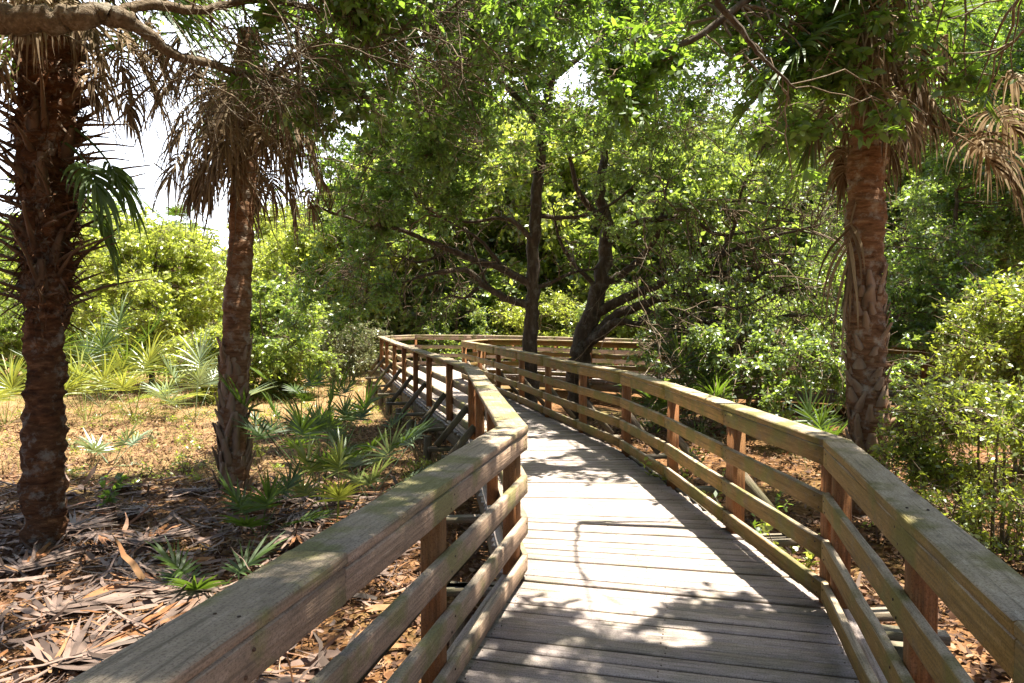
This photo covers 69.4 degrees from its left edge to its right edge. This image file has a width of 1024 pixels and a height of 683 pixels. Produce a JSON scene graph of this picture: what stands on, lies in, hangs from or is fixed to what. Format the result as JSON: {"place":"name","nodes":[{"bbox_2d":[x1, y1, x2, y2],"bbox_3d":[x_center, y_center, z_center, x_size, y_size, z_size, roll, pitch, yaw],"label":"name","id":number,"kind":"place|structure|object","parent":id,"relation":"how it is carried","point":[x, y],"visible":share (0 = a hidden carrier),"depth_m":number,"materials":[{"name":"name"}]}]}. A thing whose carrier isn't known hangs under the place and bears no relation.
{"place":"outdoors","nodes":[
{"label":"outdoors","id":0,"kind":"place"},
{"bbox_2d":[0,0,792,253],"label":"sky","id":1,"kind":"structure","parent":0,"point":[135,156],"materials":[{"name":"white"}]},
{"bbox_2d":[0,348,1023,682],"bbox_3d":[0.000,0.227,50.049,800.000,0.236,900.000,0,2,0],"label":"ground","id":2,"kind":"structure","parent":0,"point":[598,406],"depth_m":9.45,"materials":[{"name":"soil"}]},
{"bbox_2d":[0,649,30,682],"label":"fallen frond","id":3,"kind":"object","parent":2,"relation":"on","point":[7,678],"visible":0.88,"depth_m":4.37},
{"bbox_2d":[4,673,68,682],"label":"fallen frond","id":4,"kind":"object","parent":2,"relation":"on","point":[36,681],"visible":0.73,"depth_m":4.22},
{"bbox_2d":[0,243,79,386],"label":"leafy tree","id":5,"kind":"object","parent":2,"relation":"on","point":[6,343],"visible":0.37,"depth_m":20.21,"materials":[{"name":"green plant"}]},
{"bbox_2d":[0,653,82,675],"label":"fallen frond","id":6,"kind":"object","parent":2,"relation":"on","point":[23,668],"visible":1,"depth_m":4.30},
{"bbox_2d":[0,541,83,586],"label":"fallen frond","id":7,"kind":"object","parent":2,"relation":"on","point":[39,561],"visible":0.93,"depth_m":6.24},
{"bbox_2d":[0,352,96,424],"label":"palmetto","id":8,"kind":"object","parent":2,"relation":"on","point":[13,382],"visible":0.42,"depth_m":13.96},
{"bbox_2d":[0,505,109,520],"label":"fallen frond","id":9,"kind":"object","parent":2,"relation":"on","point":[15,515],"visible":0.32,"depth_m":7.79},
{"bbox_2d":[0,244,130,382],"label":"leafy tree","id":10,"kind":"object","parent":2,"relation":"on","point":[6,276],"visible":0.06,"depth_m":21.86,"materials":[{"name":"green plant"}]},
{"bbox_2d":[0,161,135,370],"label":"woodland tree","id":11,"kind":"object","parent":2,"relation":"on","point":[83,217],"visible":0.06,"depth_m":24.62,"materials":[{"name":"green plant"}]},
{"bbox_2d":[0,575,145,636],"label":"fallen frond","id":12,"kind":"object","parent":2,"relation":"on","point":[57,603],"visible":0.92,"depth_m":5.28,"materials":[{"name":"plant"}]},
{"bbox_2d":[54,509,119,549],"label":"fallen frond","id":13,"kind":"object","parent":2,"relation":"on","point":[74,524],"visible":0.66,"depth_m":7.32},
{"bbox_2d":[60,527,134,546],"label":"fallen frond","id":14,"kind":"object","parent":2,"relation":"on","point":[101,536],"visible":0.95,"depth_m":6.86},
{"bbox_2d":[60,540,140,559],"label":"fallen frond","id":15,"kind":"object","parent":2,"relation":"on","point":[102,548],"visible":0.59,"depth_m":6.79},
{"bbox_2d":[19,601,186,682],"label":"fallen frond","id":16,"kind":"object","parent":2,"relation":"on","point":[43,650],"visible":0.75,"depth_m":4.62,"materials":[{"name":"plant"}]},
{"bbox_2d":[0,293,208,408],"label":"palmetto","id":17,"kind":"object","parent":2,"relation":"on","point":[104,341],"visible":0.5,"depth_m":17.59,"materials":[{"name":"plant"}]},
{"bbox_2d":[70,422,152,468],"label":"palmetto","id":18,"kind":"object","parent":2,"relation":"on","point":[99,448],"visible":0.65,"depth_m":10.85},
{"bbox_2d":[96,471,128,507],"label":"seedling","id":19,"kind":"object","parent":2,"relation":"on","point":[120,477],"visible":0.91,"depth_m":8.31,"materials":[{"name":"green plant"}]},
{"bbox_2d":[63,342,176,421],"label":"palmetto","id":20,"kind":"object","parent":2,"relation":"on","point":[77,388],"visible":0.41,"depth_m":14.83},
{"bbox_2d":[86,483,156,493],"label":"fallen frond","id":21,"kind":"object","parent":2,"relation":"on","point":[107,487],"visible":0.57,"depth_m":9.19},
{"bbox_2d":[0,0,244,555],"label":"cabbage palm","id":22,"kind":"object","parent":2,"relation":"on","point":[51,179],"visible":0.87,"depth_m":6.72,"materials":[{"name":"brown plant"}]},
{"bbox_2d":[44,550,215,588],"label":"fallen frond","id":23,"kind":"object","parent":2,"relation":"on","point":[130,569],"visible":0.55,"depth_m":6.20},
{"bbox_2d":[83,503,189,517],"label":"fallen frond","id":24,"kind":"object","parent":2,"relation":"on","point":[139,509],"visible":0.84,"depth_m":8.10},
{"bbox_2d":[89,536,187,561],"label":"fallen frond","id":25,"kind":"object","parent":2,"relation":"on","point":[127,548],"visible":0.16,"depth_m":6.84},
{"bbox_2d":[68,330,214,422],"bbox_3d":[-7.742,1.142,15.287,3.368,2.838,2.985,0,2,0],"label":"palmetto","id":26,"kind":"object","parent":2,"relation":"on","point":[149,356],"visible":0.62,"depth_m":15.00,"materials":[{"name":"plant"}]},
{"bbox_2d":[97,523,199,562],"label":"fallen frond","id":27,"kind":"object","parent":2,"relation":"on","point":[138,540],"visible":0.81,"depth_m":7.10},
{"bbox_2d":[117,271,185,345],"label":"woodland tree","id":28,"kind":"object","parent":2,"relation":"on","point":[149,325],"visible":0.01,"depth_m":28.24,"materials":[{"name":"green plant"}]},
{"bbox_2d":[146,429,159,442],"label":"seedling","id":29,"kind":"object","parent":2,"relation":"on","point":[151,436],"visible":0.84,"depth_m":12.53,"materials":[{"name":"beige plant"}]},
{"bbox_2d":[105,569,215,601],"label":"fallen frond","id":30,"kind":"object","parent":2,"relation":"on","point":[153,583],"visible":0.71,"depth_m":5.67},
{"bbox_2d":[64,206,262,390],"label":"leafy tree","id":31,"kind":"object","parent":2,"relation":"on","point":[170,243],"visible":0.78,"depth_m":20.50,"materials":[{"name":"green plant"}]},
{"bbox_2d":[107,581,236,637],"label":"fallen frond","id":32,"kind":"object","parent":2,"relation":"on","point":[187,602],"visible":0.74,"depth_m":5.30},
{"bbox_2d":[120,199,224,355],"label":"cabbage palm","id":33,"kind":"object","parent":2,"relation":"on","point":[172,211],"visible":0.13,"depth_m":26.82,"materials":[{"name":"green plant"}]},
{"bbox_2d":[102,613,258,679],"bbox_3d":[-2.069,1.879,4.598,1.448,0.085,0.965,1,-2,35],"label":"fallen frond","id":34,"kind":"object","parent":2,"relation":"on","point":[141,623],"visible":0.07,"depth_m":4.84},
{"bbox_2d":[172,455,193,474],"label":"seedling","id":35,"kind":"object","parent":2,"relation":"on","point":[182,465],"visible":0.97,"depth_m":10.04,"materials":[{"name":"green plant"}]},
{"bbox_2d":[147,218,226,350],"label":"woodland tree","id":36,"kind":"object","parent":2,"relation":"on","point":[222,261],"visible":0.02,"depth_m":33.23,"materials":[{"name":"green plant"}]},
{"bbox_2d":[164,484,220,496],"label":"fallen frond","id":37,"kind":"object","parent":2,"relation":"on","point":[174,493],"visible":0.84,"depth_m":9.07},
{"bbox_2d":[136,323,275,427],"bbox_3d":[-6.285,0.965,15.231,2.756,2.812,2.709,-1,3,-27],"label":"palmetto","id":38,"kind":"object","parent":2,"relation":"on","point":[212,377],"visible":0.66,"depth_m":15.10,"materials":[{"name":"plant"}]},
{"bbox_2d":[0,381,431,494],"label":"weeds","id":39,"kind":"object","parent":2,"relation":"on","point":[72,470],"visible":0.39,"depth_m":13.09,"materials":[{"name":"green plant"}]},
{"bbox_2d":[162,559,269,611],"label":"fallen frond","id":40,"kind":"object","parent":2,"relation":"on","point":[265,561],"visible":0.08,"depth_m":6.10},
{"bbox_2d":[144,531,289,590],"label":"palmetto","id":41,"kind":"object","parent":2,"relation":"on","point":[175,562],"visible":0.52,"depth_m":5.86,"materials":[{"name":"plant"}]},
{"bbox_2d":[152,320,283,404],"bbox_3d":[-7.173,0.554,18.145,2.845,2.186,2.996,0,2,0],"label":"shrub","id":42,"kind":"object","parent":2,"relation":"on","point":[177,343],"visible":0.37,"depth_m":17.48,"materials":[{"name":"green plant"}]},
{"bbox_2d":[178,265,266,344],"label":"woodland tree","id":43,"kind":"object","parent":2,"relation":"on","point":[212,318],"visible":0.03,"depth_m":28.47,"materials":[{"name":"green plant"}]},
{"bbox_2d":[89,0,407,492],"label":"cabbage palm","id":44,"kind":"object","parent":2,"relation":"on","point":[233,456],"visible":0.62,"depth_m":9.03,"materials":[{"name":"brown plant"}]},
{"bbox_2d":[252,442,269,461],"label":"seedling","id":45,"kind":"object","parent":2,"relation":"on","point":[258,451],"visible":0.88,"depth_m":11.04,"materials":[{"name":"green plant"}]},
{"bbox_2d":[223,236,300,339],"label":"woodland tree","id":46,"kind":"object","parent":2,"relation":"on","point":[256,254],"visible":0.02,"depth_m":37.66,"materials":[{"name":"green plant"}]},
{"bbox_2d":[216,195,326,277],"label":"woodland tree","id":47,"kind":"object","parent":2,"relation":"on","point":[265,229],"visible":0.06,"depth_m":45.91,"materials":[{"name":"green plant"}]},
{"bbox_2d":[199,270,347,401],"bbox_3d":[-5.793,-0.082,19.175,3.828,3.554,3.247,2,3,37],"label":"shrub","id":48,"kind":"object","parent":2,"relation":"on","point":[272,362],"visible":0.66,"depth_m":18.55,"materials":[{"name":"green plant"}]},
{"bbox_2d":[268,401,281,419],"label":"seedling","id":49,"kind":"object","parent":2,"relation":"on","point":[273,413],"visible":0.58,"depth_m":15.05,"materials":[{"name":"beige plant"}]},
{"bbox_2d":[215,460,338,545],"bbox_3d":[-2.347,1.754,7.279,1.465,1.124,1.292,0,2,0],"label":"palmetto","id":50,"kind":"object","parent":2,"relation":"on","point":[243,503],"visible":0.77,"depth_m":7.29,"materials":[{"name":"plant"}]},
{"bbox_2d":[254,494,318,512],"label":"fallen frond","id":51,"kind":"object","parent":2,"relation":"on","point":[294,499],"visible":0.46,"depth_m":8.68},
{"bbox_2d":[251,666,323,682],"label":"fallen frond","id":52,"kind":"object","parent":2,"relation":"on","point":[284,678],"visible":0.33,"depth_m":4.32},
{"bbox_2d":[255,524,323,547],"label":"fallen frond","id":53,"kind":"object","parent":2,"relation":"on","point":[300,538],"visible":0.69,"depth_m":6.72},
{"bbox_2d":[253,211,345,356],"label":"woodland tree","id":54,"kind":"object","parent":2,"relation":"on","point":[285,240],"visible":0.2,"depth_m":30.00,"materials":[{"name":"green plant"}]},
{"bbox_2d":[266,504,348,527],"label":"fallen frond","id":55,"kind":"object","parent":2,"relation":"on","point":[295,516],"visible":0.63,"depth_m":7.73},
{"bbox_2d":[249,389,367,476],"bbox_3d":[-3.176,1.408,10.826,1.853,1.470,2.379,-2,3,-37],"label":"palmetto","id":56,"kind":"object","parent":2,"relation":"on","point":[289,443],"visible":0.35,"depth_m":10.69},
{"bbox_2d":[0,0,624,292],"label":"live oak","id":57,"kind":"object","parent":2,"relation":"on","point":[362,24],"visible":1,"depth_m":6.69,"materials":[{"name":"green plant"}]},
{"bbox_2d":[250,363,388,419],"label":"palmetto","id":58,"kind":"object","parent":2,"relation":"on","point":[316,379],"visible":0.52,"depth_m":13.39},
{"bbox_2d":[214,368,441,513],"bbox_3d":[-2.072,1.280,8.591,2.568,2.128,2.152,-1,2,-14],"label":"palmetto","id":59,"kind":"object","parent":2,"relation":"on","point":[317,424],"visible":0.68,"depth_m":8.48,"materials":[{"name":"plant"}]},
{"bbox_2d":[270,430,394,524],"bbox_3d":[-1.818,1.511,7.782,1.529,1.173,1.206,2,3,44],"label":"palmetto","id":60,"kind":"object","parent":2,"relation":"on","point":[337,493],"visible":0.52,"depth_m":7.72,"materials":[{"name":"plant"}]},
{"bbox_2d":[287,174,378,354],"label":"woodland tree","id":61,"kind":"object","parent":2,"relation":"on","point":[321,204],"visible":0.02,"depth_m":34.40,"materials":[{"name":"green plant"}]},
{"bbox_2d":[312,507,359,526],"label":"fallen frond","id":62,"kind":"object","parent":2,"relation":"on","point":[346,511],"visible":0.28,"depth_m":8.01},
{"bbox_2d":[276,391,417,482],"bbox_3d":[-2.210,1.481,10.204,1.965,1.557,1.743,1,2,22],"label":"palmetto","id":63,"kind":"object","parent":2,"relation":"on","point":[335,428],"visible":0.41,"depth_m":10.50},
{"bbox_2d":[299,307,395,383],"bbox_3d":[-5.205,0.218,23.263,3.235,2.792,3.334,0,2,0],"label":"shrub","id":64,"kind":"object","parent":2,"relation":"on","point":[356,349],"visible":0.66,"depth_m":22.73,"materials":[{"name":"green plant"}]},
{"bbox_2d":[324,415,440,496],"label":"palmetto","id":65,"kind":"object","parent":2,"relation":"on","point":[356,461],"visible":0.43,"depth_m":8.82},
{"bbox_2d":[293,151,496,370],"bbox_3d":[-4.647,-3.233,29.694,7.897,10.100,8.449,2,3,40],"label":"woodland tree","id":66,"kind":"object","parent":2,"relation":"on","point":[330,247],"visible":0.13,"depth_m":27.32,"materials":[{"name":"green plant"}]},
{"bbox_2d":[301,138,526,360],"bbox_3d":[-3.331,-3.441,29.674,9.160,9.658,9.654,0,2,5],"label":"woodland tree","id":67,"kind":"object","parent":2,"relation":"on","point":[487,296],"visible":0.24,"depth_m":27.14,"materials":[{"name":"green plant"}]},
{"bbox_2d":[349,79,554,324],"bbox_3d":[-3.052,-6.345,37.190,11.560,15.270,12.184,-1,2,-23],"label":"woodland tree","id":68,"kind":"object","parent":2,"relation":"on","point":[487,107],"depth_m":34.73,"materials":[{"name":"green plant"}]},
{"bbox_2d":[396,284,511,361],"bbox_3d":[-2.159,-0.297,26.933,4.336,3.660,4.265,0,2,11],"label":"shrub","id":69,"kind":"object","parent":2,"relation":"on","point":[470,316],"visible":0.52,"depth_m":26.27,"materials":[{"name":"green plant"}]},
{"bbox_2d":[0,315,984,382],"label":"undergrowth","id":70,"kind":"object","parent":2,"relation":"on","point":[349,354],"depth_m":25.50,"materials":[{"name":"green plant"}]},
{"bbox_2d":[0,375,1001,495],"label":"dry grass","id":71,"kind":"structure","parent":2,"relation":"on","point":[15,448],"depth_m":13.49,"materials":[{"name":"plant"}]},
{"bbox_2d":[0,453,1020,682],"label":"palm debris","id":72,"kind":"object","parent":2,"relation":"on","point":[319,658],"visible":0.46,"depth_m":6.41,"materials":[{"name":"plant"}]},
{"bbox_2d":[263,0,779,402],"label":"live oak","id":73,"kind":"object","parent":2,"relation":"on","point":[437,160],"visible":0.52,"depth_m":12.67,"materials":[{"name":"green plant"}]},
{"bbox_2d":[488,284,585,360],"bbox_3d":[1.018,-0.346,26.006,4.074,3.394,3.833,-2,3,-35],"label":"shrub","id":74,"kind":"object","parent":2,"relation":"on","point":[553,307],"visible":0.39,"depth_m":25.73,"materials":[{"name":"green plant"}]},
{"bbox_2d":[435,99,646,353],"bbox_3d":[0.859,-3.871,29.773,9.498,11.600,8.878,1,3,24],"label":"woodland tree","id":75,"kind":"object","parent":2,"relation":"on","point":[547,232],"visible":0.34,"depth_m":27.81,"materials":[{"name":"green plant"}]},
{"bbox_2d":[490,84,612,259],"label":"woodland tree","id":76,"kind":"object","parent":2,"relation":"on","point":[563,94],"depth_m":35.12,"materials":[{"name":"green plant"}]},
{"bbox_2d":[483,102,690,364],"bbox_3d":[2.926,-4.242,30.725,9.364,11.656,10.401,-2,3,-35],"label":"woodland tree","id":77,"kind":"object","parent":2,"relation":"on","point":[594,256],"visible":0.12,"depth_m":27.60,"materials":[{"name":"green plant"}]},
{"bbox_2d":[561,269,709,375],"bbox_3d":[4.286,-0.247,23.855,5.408,4.114,3.665,0,2,0],"label":"shrub","id":78,"kind":"object","parent":2,"relation":"on","point":[613,291],"visible":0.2,"depth_m":23.25,"materials":[{"name":"green plant"}]},
{"bbox_2d":[590,95,684,337],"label":"woodland tree","id":79,"kind":"object","parent":2,"relation":"on","point":[617,147],"depth_m":49.12,"materials":[{"name":"green plant"}]},
{"bbox_2d":[330,1,966,440],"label":"live oak","id":80,"kind":"object","parent":2,"relation":"on","point":[804,341],"visible":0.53,"depth_m":13.68,"materials":[{"name":"green plant"}]},
{"bbox_2d":[614,373,692,432],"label":"palmetto","id":81,"kind":"object","parent":2,"relation":"on","point":[659,407],"visible":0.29,"depth_m":13.54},
{"bbox_2d":[365,364,950,682],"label":"boardwalk","id":82,"kind":"structure","parent":2,"relation":"on","point":[635,573],"depth_m":4.48,"materials":[{"name":"grey wood"}]},
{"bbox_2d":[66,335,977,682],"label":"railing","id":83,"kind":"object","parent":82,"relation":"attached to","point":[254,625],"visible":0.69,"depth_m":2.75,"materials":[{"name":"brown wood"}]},
{"bbox_2d":[461,339,1023,682],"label":"railing","id":84,"kind":"object","parent":82,"relation":"attached to","point":[975,586],"visible":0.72,"depth_m":4.01,"materials":[{"name":"brown wood"}]},
{"bbox_2d":[639,446,709,483],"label":"weed","id":85,"kind":"object","parent":2,"relation":"on","point":[684,475],"visible":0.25,"depth_m":7.51,"materials":[{"name":"green plant"}]},
{"bbox_2d":[582,121,782,350],"bbox_3d":[6.324,-3.580,29.915,8.258,9.937,8.703,-1,2,-20],"label":"woodland tree","id":86,"kind":"object","parent":2,"relation":"on","point":[689,185],"visible":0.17,"depth_m":27.38,"materials":[{"name":"green plant"}]},
{"bbox_2d":[638,127,736,172],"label":"woodland tree","id":87,"kind":"object","parent":2,"relation":"on","point":[716,150],"depth_m":37.18,"materials":[{"name":"green plant"}]},
{"bbox_2d":[642,113,748,161],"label":"woodland tree","id":88,"kind":"object","parent":2,"relation":"on","point":[717,134],"visible":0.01,"depth_m":42.78,"materials":[{"name":"green plant"}]},
{"bbox_2d":[702,468,725,501],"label":"weed","id":89,"kind":"object","parent":2,"relation":"on","point":[722,474],"visible":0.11,"depth_m":7.51,"materials":[{"name":"green plant"}]},
{"bbox_2d":[612,326,816,442],"bbox_3d":[3.385,0.980,13.184,3.670,2.775,2.954,2,3,34],"label":"palmetto","id":90,"kind":"object","parent":2,"relation":"on","point":[718,388],"visible":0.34,"depth_m":12.94,"materials":[{"name":"plant"}]},
{"bbox_2d":[683,106,747,158],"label":"woodland tree","id":91,"kind":"object","parent":2,"relation":"on","point":[717,126],"visible":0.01,"depth_m":46.90,"materials":[{"name":"green plant"}]},
{"bbox_2d":[720,145,753,177],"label":"woodland tree","id":92,"kind":"object","parent":2,"relation":"on","point":[742,162],"visible":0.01,"depth_m":36.04,"materials":[{"name":"green plant"}]},
{"bbox_2d":[688,147,814,322],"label":"woodland tree","id":93,"kind":"object","parent":2,"relation":"on","point":[747,223],"visible":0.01,"depth_m":28.39,"materials":[{"name":"green plant"}]},
{"bbox_2d":[713,490,792,533],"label":"weed","id":94,"kind":"object","parent":2,"relation":"on","point":[758,529],"visible":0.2,"depth_m":6.53,"materials":[{"name":"green plant"}]},
{"bbox_2d":[707,280,842,380],"bbox_3d":[7.428,-0.052,21.812,4.357,3.657,3.795,2,3,42],"label":"shrub","id":95,"kind":"object","parent":2,"relation":"on","point":[784,307],"visible":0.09,"depth_m":21.07,"materials":[{"name":"green plant"}]},
{"bbox_2d":[729,89,843,171],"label":"woodland tree","id":96,"kind":"object","parent":2,"relation":"on","point":[759,162],"depth_m":34.41,"materials":[{"name":"green plant"}]},
{"bbox_2d":[756,519,819,571],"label":"weed","id":97,"kind":"object","parent":2,"relation":"on","point":[794,549],"visible":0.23,"depth_m":5.54,"materials":[{"name":"green plant"}]},
{"bbox_2d":[684,158,901,341],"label":"woodland tree","id":98,"kind":"object","parent":2,"relation":"on","point":[801,244],"visible":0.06,"depth_m":26.56,"materials":[{"name":"green plant"}]},
{"bbox_2d":[584,0,1023,182],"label":"bay tree","id":99,"kind":"object","parent":2,"relation":"on","point":[822,72],"visible":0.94,"depth_m":7.51,"materials":[{"name":"green plant"}]},
{"bbox_2d":[770,376,847,462],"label":"palmetto","id":100,"kind":"object","parent":2,"relation":"on","point":[819,422],"visible":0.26,"depth_m":11.04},
{"bbox_2d":[710,0,1023,518],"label":"cabbage palm","id":101,"kind":"object","parent":2,"relation":"on","point":[862,173],"visible":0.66,"depth_m":8.12,"materials":[{"name":"green plant"}]},
{"bbox_2d":[764,112,977,361],"bbox_3d":[13.784,-3.495,28.055,8.486,9.914,8.943,2,3,45],"label":"woodland tree","id":102,"kind":"object","parent":2,"relation":"on","point":[904,175],"visible":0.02,"depth_m":25.45,"materials":[{"name":"green plant"}]},
{"bbox_2d":[741,1,1008,159],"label":"woodland tree","id":103,"kind":"object","parent":2,"relation":"on","point":[844,98],"depth_m":35.62,"materials":[{"name":"green plant"}]},
{"bbox_2d":[777,172,985,395],"bbox_3d":[9.318,-1.356,18.418,5.246,5.942,4.924,0,2,0],"label":"evergreen tree","id":104,"kind":"object","parent":2,"relation":"on","point":[910,196],"visible":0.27,"depth_m":17.97,"materials":[{"name":"green plant"}]},
{"bbox_2d":[824,0,1023,368],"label":"woodland tree","id":105,"kind":"object","parent":2,"relation":"on","point":[924,175],"visible":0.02,"depth_m":25.29,"materials":[{"name":"green plant"}]},
{"bbox_2d":[828,145,1023,382],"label":"evergreen tree","id":106,"kind":"object","parent":2,"relation":"on","point":[988,236],"visible":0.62,"depth_m":14.28,"materials":[{"name":"green plant"}]},
{"bbox_2d":[862,353,1023,562],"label":"shrub","id":107,"kind":"object","parent":2,"relation":"on","point":[1001,420],"visible":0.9,"depth_m":6.96,"materials":[{"name":"green plant"}]},
{"bbox_2d":[903,0,1023,291],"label":"evergreen tree","id":108,"kind":"object","parent":2,"relation":"on","point":[976,43],"visible":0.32,"depth_m":15.00,"materials":[{"name":"green plant"}]},
{"bbox_2d":[907,56,1023,316],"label":"woodland tree","id":109,"kind":"object","parent":2,"relation":"on","point":[1009,101],"visible":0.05,"depth_m":23.73,"materials":[{"name":"green plant"}]},
{"bbox_2d":[914,261,1023,472],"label":"shrub","id":110,"kind":"object","parent":2,"relation":"on","point":[1000,308],"visible":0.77,"depth_m":9.40,"materials":[{"name":"green plant"}]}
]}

